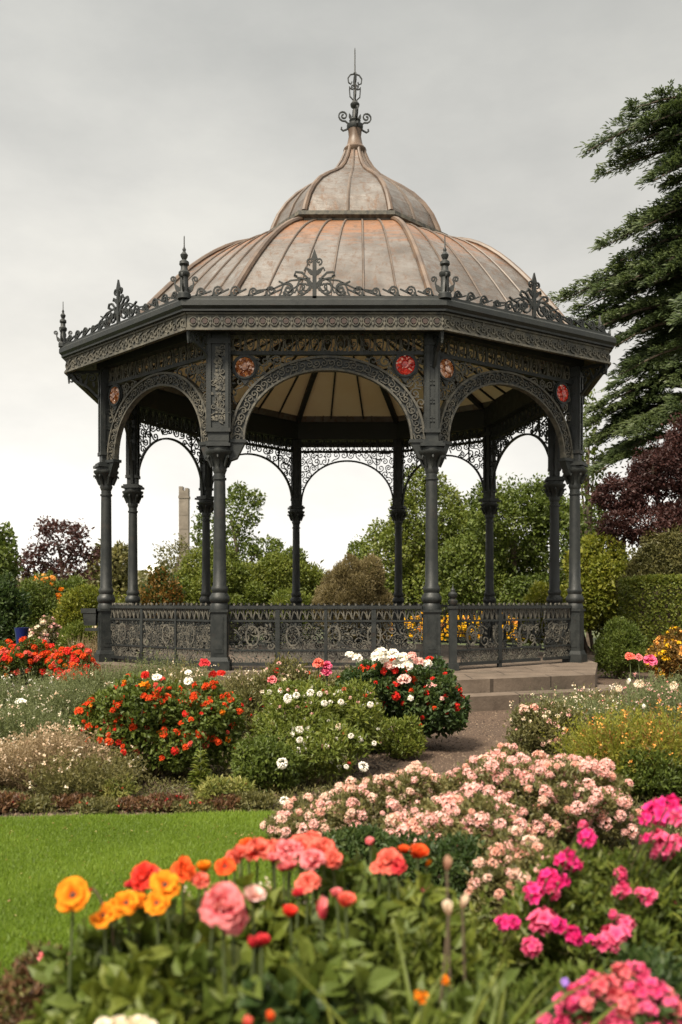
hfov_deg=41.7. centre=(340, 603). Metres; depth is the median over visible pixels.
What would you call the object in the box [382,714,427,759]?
shrub
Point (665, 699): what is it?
airy shrub
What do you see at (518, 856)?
peach flower bush
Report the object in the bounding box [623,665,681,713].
thin perennial
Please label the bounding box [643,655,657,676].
pink flower
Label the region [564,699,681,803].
feathery shrub
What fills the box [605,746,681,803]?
feathery shrub
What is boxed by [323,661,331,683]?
pink flower
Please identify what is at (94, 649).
dry grass
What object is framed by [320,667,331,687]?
pink flower
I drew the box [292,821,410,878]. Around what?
shrub
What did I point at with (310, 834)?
garden flower
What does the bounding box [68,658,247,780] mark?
orange flower bush
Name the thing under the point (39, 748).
airy shrub
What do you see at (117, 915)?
poppy
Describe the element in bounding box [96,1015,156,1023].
cream flower
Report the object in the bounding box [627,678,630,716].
white flower
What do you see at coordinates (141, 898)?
poppy
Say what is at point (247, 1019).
flower bud
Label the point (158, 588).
rusty shrub
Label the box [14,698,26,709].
white flower
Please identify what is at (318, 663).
pink flower
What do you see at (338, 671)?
airy shrub
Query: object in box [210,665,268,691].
airy shrub
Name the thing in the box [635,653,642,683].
pink flower
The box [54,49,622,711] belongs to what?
bandstand
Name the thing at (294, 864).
garden flower
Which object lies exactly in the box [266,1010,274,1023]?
flower bud
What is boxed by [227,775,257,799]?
variegated plant
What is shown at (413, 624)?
yellow flowers
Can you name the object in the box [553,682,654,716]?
airy shrub
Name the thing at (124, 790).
variegated plant
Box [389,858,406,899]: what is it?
garden flower
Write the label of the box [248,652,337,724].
pink flower bush
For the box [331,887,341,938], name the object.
garden flower
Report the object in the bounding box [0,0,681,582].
sky
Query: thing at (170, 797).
edging plant
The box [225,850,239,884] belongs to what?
garden flower
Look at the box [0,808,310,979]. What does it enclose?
grass
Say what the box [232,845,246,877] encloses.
garden flower
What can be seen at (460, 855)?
shrub
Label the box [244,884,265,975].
garden flower
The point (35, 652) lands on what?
red flower bush
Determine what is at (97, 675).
airy shrub
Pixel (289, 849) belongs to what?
garden flower
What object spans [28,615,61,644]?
pale shrub
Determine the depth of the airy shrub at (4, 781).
6.66 m
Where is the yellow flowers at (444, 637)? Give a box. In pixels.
[441,613,466,644]
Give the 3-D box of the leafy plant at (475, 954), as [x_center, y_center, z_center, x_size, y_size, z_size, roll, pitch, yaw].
[0.268,1.092,2.622,0.410,0.669,0.518,0,0,0]
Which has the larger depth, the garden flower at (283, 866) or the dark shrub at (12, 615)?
the dark shrub at (12, 615)
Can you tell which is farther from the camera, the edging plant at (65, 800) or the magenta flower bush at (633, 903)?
the edging plant at (65, 800)
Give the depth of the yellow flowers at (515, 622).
29.15 m
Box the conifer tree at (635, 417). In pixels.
[583,351,681,500]
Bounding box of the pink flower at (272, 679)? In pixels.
[267,675,276,694]
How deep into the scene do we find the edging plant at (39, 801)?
5.96 m
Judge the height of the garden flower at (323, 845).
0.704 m
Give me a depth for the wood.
74.47 m
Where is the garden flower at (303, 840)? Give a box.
[288,834,311,902]
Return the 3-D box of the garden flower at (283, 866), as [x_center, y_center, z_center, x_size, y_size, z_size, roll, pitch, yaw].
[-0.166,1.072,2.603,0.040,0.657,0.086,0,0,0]
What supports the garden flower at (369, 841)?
on the lawn
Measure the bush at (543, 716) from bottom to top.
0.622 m
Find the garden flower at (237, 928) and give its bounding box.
[224,903,249,1015]
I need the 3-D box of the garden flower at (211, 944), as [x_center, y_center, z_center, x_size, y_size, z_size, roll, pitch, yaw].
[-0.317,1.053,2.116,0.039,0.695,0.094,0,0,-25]
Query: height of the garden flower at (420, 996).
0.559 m
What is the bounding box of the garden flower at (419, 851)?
[410,844,428,910]
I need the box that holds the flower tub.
[14,627,28,675]
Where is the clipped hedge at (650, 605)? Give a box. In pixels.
[615,573,681,672]
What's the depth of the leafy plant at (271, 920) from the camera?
2.45 m
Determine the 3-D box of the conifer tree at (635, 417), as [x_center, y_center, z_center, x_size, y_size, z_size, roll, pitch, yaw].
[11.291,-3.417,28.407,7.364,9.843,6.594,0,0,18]
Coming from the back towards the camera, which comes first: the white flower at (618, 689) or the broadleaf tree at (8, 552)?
the broadleaf tree at (8, 552)
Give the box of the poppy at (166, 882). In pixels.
[150,870,180,937]
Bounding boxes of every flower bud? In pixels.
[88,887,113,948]
[243,1014,252,1023]
[247,935,255,976]
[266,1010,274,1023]
[317,896,327,940]
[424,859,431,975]
[439,899,452,1009]
[444,854,451,989]
[460,893,468,983]
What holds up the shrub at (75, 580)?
on the ground at (594, 637)
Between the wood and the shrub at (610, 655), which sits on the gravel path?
the shrub at (610, 655)
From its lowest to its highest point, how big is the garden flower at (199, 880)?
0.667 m
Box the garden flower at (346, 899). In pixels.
[337,892,355,959]
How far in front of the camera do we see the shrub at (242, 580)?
29.49 m
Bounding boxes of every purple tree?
[15,515,100,587]
[586,411,681,555]
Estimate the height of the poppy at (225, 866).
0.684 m
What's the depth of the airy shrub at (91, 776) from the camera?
6.29 m
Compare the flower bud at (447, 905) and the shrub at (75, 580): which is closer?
the flower bud at (447, 905)
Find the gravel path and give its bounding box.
[390,660,681,807]
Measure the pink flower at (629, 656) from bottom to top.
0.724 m
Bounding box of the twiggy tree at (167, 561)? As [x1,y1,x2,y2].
[150,533,199,576]
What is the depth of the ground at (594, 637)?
32.03 m
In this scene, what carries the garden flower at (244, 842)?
on the lawn
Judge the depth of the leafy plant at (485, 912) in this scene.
2.87 m
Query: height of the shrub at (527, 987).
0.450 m
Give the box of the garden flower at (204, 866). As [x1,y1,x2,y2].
[196,860,210,894]
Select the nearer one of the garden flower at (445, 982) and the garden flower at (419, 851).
the garden flower at (445, 982)
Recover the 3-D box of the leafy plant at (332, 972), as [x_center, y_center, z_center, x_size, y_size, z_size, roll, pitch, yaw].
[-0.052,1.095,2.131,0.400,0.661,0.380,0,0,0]
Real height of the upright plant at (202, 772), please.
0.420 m
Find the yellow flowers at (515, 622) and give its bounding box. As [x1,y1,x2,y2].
[514,617,532,645]
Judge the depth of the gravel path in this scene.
9.23 m
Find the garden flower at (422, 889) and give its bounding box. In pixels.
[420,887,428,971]
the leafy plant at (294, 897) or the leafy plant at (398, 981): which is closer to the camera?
the leafy plant at (398, 981)
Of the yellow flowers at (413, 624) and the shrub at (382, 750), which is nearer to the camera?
the shrub at (382, 750)
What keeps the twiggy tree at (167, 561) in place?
on the ground at (594, 637)
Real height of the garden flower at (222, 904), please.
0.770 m
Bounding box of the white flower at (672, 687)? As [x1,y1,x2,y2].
[669,681,677,730]
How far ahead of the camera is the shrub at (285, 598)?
27.27 m
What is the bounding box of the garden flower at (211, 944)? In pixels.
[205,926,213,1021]
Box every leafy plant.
[19,890,207,1023]
[20,1000,84,1023]
[80,938,213,1023]
[120,978,208,1023]
[145,929,265,1023]
[173,868,317,1016]
[177,863,243,937]
[224,971,366,1023]
[236,864,302,907]
[271,864,314,904]
[276,933,399,1023]
[300,845,425,1014]
[352,886,461,1015]
[372,870,502,1005]
[380,964,524,1023]
[451,885,519,1023]
[452,893,540,994]
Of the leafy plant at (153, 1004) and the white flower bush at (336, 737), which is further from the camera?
the white flower bush at (336, 737)
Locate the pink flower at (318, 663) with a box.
[312,658,323,678]
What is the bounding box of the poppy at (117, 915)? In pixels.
[108,898,121,932]
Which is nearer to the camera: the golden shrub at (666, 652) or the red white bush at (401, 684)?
the red white bush at (401, 684)
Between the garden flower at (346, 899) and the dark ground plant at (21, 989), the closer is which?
the garden flower at (346, 899)
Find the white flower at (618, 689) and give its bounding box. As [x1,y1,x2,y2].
[615,685,622,719]
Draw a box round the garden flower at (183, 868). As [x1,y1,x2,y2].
[170,856,195,938]
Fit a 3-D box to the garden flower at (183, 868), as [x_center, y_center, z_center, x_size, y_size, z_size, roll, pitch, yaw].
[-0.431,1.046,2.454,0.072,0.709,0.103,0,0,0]
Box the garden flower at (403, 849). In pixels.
[398,844,409,887]
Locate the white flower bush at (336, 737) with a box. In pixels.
[241,674,388,804]
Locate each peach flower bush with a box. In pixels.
[259,760,455,839]
[380,742,642,865]
[463,825,563,926]
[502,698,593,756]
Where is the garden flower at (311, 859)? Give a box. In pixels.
[299,848,325,931]
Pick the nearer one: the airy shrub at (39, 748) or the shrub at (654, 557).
the airy shrub at (39, 748)
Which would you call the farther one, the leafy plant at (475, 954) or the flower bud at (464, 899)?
the leafy plant at (475, 954)
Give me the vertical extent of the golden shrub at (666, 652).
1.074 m
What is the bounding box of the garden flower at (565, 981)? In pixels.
[561,978,568,1007]
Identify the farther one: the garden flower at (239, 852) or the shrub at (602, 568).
the shrub at (602, 568)
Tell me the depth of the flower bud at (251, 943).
2.04 m
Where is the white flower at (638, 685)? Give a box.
[633,680,643,716]
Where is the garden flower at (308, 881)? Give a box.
[294,871,320,936]
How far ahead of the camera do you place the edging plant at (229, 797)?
6.00 m
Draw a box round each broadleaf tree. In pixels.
[0,521,24,596]
[84,538,127,602]
[189,479,285,562]
[347,463,508,635]
[438,472,605,641]
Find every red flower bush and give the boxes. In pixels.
[0,635,57,684]
[44,643,100,683]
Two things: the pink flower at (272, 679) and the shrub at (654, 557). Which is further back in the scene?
the shrub at (654, 557)
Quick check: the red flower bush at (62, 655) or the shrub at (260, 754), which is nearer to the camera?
the shrub at (260, 754)
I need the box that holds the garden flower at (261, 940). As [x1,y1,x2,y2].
[254,933,269,1023]
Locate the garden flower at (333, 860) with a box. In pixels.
[323,848,342,887]
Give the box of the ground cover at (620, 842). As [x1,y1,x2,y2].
[0,732,681,1023]
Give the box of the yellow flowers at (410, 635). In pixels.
[389,617,414,639]
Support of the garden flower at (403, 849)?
on the lawn
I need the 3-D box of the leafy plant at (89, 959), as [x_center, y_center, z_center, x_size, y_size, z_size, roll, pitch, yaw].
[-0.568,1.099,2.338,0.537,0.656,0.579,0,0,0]
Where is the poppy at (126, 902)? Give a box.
[115,890,138,953]
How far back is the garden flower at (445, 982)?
2.05 m
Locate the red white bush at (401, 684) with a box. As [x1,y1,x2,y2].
[335,647,471,746]
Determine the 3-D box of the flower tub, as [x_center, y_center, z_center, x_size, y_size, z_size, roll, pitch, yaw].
[-6.166,0.960,17.300,0.280,0.980,0.280,0,0,0]
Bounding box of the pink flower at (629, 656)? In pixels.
[625,652,634,691]
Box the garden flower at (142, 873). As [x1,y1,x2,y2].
[130,861,158,923]
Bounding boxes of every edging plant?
[0,790,30,814]
[11,794,61,814]
[49,791,96,811]
[71,795,126,814]
[114,794,162,814]
[141,792,191,812]
[171,796,224,813]
[200,791,248,811]
[227,788,278,810]
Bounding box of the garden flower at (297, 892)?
[292,888,303,950]
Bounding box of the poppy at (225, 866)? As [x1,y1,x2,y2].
[214,857,235,881]
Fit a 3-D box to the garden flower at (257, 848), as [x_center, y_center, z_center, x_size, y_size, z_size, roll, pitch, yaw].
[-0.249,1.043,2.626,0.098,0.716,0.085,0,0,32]
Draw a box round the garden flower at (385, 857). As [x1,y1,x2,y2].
[375,848,402,919]
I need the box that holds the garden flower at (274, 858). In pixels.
[267,852,280,889]
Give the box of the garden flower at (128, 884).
[124,879,135,944]
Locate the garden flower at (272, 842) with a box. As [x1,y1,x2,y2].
[266,838,278,890]
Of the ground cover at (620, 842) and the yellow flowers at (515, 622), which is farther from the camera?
the yellow flowers at (515, 622)
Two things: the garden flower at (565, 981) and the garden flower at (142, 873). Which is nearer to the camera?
the garden flower at (565, 981)
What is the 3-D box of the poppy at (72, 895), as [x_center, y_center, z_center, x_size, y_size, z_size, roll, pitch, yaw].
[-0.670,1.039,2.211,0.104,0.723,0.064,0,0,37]
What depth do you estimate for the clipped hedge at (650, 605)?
17.98 m
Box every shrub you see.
[0,568,31,644]
[0,666,63,718]
[0,667,112,734]
[0,693,74,745]
[0,720,133,794]
[0,735,43,790]
[11,742,156,797]
[16,575,66,628]
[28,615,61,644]
[30,570,63,618]
[37,658,160,699]
[51,583,126,633]
[54,573,87,617]
[54,619,96,651]
[104,646,220,687]
[135,657,229,731]
[138,565,187,645]
[170,543,270,644]
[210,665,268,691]
[226,687,266,734]
[228,731,310,793]
[249,545,326,643]
[264,584,320,643]
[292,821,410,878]
[310,552,393,642]
[329,665,349,679]
[342,692,389,753]
[374,828,486,914]
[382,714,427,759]
[502,957,611,1023]
[506,682,640,753]
[517,530,630,654]
[539,698,681,800]
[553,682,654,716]
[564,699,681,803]
[578,670,681,734]
[591,616,648,678]
[600,937,681,998]
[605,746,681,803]
[614,523,681,598]
[644,625,681,682]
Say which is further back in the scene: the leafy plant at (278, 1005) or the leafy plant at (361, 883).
the leafy plant at (361, 883)
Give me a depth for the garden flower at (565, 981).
2.10 m
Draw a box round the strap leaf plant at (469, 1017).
[265,912,628,1023]
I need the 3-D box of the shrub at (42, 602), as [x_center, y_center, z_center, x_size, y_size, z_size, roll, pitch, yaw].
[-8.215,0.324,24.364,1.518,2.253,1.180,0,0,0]
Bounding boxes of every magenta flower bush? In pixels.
[493,793,681,992]
[636,824,681,920]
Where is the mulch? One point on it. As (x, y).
(382, 769)
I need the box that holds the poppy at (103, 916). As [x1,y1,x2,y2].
[89,902,114,955]
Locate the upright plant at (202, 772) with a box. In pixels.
[186,740,213,789]
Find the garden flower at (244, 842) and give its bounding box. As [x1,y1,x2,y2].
[237,838,251,885]
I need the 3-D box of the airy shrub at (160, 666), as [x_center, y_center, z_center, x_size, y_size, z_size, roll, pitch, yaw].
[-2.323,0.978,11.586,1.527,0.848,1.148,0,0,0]
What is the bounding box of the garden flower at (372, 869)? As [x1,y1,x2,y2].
[370,860,380,925]
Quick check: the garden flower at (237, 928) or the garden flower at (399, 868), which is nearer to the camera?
the garden flower at (237, 928)
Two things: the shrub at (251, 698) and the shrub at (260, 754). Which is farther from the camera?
the shrub at (251, 698)
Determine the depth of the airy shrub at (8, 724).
7.60 m
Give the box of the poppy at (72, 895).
[55,876,89,1018]
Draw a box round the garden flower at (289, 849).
[274,839,303,893]
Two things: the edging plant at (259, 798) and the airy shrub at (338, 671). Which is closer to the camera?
the edging plant at (259, 798)
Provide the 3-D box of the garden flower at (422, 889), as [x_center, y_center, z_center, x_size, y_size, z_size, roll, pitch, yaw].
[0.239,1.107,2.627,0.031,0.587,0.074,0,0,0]
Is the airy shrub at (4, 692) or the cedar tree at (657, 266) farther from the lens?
the cedar tree at (657, 266)
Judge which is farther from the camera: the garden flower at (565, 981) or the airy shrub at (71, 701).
the airy shrub at (71, 701)
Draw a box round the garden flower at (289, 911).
[282,904,297,951]
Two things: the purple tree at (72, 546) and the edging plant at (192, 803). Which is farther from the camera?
the purple tree at (72, 546)
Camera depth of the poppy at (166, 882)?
2.36 m
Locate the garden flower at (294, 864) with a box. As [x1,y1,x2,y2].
[285,859,297,901]
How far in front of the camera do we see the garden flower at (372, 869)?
2.70 m
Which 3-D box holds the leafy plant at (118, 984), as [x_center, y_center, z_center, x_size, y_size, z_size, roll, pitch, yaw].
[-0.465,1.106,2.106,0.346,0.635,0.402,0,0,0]
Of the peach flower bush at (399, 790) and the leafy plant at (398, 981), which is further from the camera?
the peach flower bush at (399, 790)
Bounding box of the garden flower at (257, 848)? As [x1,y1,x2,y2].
[245,837,273,951]
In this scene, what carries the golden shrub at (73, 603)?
on the ground at (594, 637)
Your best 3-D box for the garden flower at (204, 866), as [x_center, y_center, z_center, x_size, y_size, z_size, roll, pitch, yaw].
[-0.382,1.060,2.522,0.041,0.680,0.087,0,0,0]
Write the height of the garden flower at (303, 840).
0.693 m
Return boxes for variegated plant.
[95,772,141,798]
[194,773,237,805]
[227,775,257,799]
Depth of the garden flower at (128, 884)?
2.42 m
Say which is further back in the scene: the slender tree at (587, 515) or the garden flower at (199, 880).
the slender tree at (587, 515)
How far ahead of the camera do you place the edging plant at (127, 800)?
5.97 m
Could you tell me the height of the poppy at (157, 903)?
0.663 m
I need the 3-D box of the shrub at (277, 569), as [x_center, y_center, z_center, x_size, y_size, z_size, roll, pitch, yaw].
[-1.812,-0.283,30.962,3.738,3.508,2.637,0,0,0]
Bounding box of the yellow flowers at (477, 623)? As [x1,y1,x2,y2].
[462,611,481,641]
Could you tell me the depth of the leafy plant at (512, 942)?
2.85 m
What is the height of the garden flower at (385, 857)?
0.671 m
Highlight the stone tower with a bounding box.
[178,486,189,568]
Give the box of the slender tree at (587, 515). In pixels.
[559,389,618,646]
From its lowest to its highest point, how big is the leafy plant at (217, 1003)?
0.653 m
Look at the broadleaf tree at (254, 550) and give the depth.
45.73 m
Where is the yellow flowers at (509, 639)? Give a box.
[502,616,514,642]
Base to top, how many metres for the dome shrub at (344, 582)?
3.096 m
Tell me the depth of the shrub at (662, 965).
2.51 m
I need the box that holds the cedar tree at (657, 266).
[547,79,681,380]
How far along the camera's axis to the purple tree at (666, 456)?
20.03 m
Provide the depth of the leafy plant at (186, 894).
2.77 m
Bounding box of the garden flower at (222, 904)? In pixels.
[198,881,243,994]
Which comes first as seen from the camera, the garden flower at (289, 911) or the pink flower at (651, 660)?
the garden flower at (289, 911)
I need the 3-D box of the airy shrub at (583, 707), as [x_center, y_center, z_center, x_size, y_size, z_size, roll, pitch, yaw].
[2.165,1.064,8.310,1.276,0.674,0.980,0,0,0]
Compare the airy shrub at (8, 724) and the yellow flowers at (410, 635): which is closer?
the airy shrub at (8, 724)
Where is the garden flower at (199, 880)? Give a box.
[190,872,209,924]
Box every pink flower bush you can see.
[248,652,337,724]
[535,959,681,1023]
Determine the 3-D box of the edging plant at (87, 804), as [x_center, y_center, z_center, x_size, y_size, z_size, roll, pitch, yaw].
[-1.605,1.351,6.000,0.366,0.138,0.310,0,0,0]
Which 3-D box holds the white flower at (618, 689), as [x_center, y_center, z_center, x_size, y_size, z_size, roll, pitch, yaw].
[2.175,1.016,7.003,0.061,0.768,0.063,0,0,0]
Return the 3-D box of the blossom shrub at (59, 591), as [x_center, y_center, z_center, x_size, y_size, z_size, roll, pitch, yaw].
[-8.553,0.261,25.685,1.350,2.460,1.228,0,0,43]
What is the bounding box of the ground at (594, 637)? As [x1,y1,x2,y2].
[1,620,603,651]
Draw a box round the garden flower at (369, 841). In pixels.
[365,837,373,876]
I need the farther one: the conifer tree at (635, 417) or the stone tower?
the stone tower
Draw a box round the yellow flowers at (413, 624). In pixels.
[411,612,422,643]
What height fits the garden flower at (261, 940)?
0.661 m
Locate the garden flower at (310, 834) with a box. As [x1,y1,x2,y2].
[303,830,320,872]
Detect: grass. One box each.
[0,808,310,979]
[65,631,96,657]
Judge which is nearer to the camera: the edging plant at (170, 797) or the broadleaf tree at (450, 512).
the edging plant at (170, 797)
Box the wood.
[17,526,641,616]
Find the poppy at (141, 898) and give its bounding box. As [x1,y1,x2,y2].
[135,893,145,951]
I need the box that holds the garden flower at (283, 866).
[276,861,290,904]
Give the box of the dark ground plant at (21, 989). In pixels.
[0,939,72,1023]
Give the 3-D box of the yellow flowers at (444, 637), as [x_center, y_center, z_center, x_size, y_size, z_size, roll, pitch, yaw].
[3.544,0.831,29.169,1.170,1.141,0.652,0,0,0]
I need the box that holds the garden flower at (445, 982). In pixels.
[441,975,449,1009]
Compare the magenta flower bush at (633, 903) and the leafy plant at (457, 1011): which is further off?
the magenta flower bush at (633, 903)
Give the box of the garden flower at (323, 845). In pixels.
[309,837,337,895]
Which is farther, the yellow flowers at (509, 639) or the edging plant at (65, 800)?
the yellow flowers at (509, 639)
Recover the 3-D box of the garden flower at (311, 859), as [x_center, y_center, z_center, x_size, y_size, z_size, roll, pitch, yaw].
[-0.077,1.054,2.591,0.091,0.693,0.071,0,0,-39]
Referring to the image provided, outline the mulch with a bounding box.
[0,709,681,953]
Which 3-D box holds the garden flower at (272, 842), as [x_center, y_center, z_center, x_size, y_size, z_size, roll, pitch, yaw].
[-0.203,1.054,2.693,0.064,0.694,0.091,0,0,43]
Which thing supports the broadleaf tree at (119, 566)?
on the ground at (594, 637)
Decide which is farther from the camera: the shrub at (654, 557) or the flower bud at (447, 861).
the shrub at (654, 557)
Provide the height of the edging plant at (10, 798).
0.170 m
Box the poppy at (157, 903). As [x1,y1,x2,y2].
[144,891,169,945]
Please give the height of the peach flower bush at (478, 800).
0.604 m
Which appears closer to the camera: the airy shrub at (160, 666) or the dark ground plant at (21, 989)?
the dark ground plant at (21, 989)
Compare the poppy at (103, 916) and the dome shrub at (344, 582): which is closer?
the poppy at (103, 916)
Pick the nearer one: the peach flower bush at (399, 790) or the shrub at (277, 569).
the peach flower bush at (399, 790)
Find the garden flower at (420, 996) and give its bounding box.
[414,990,428,1023]

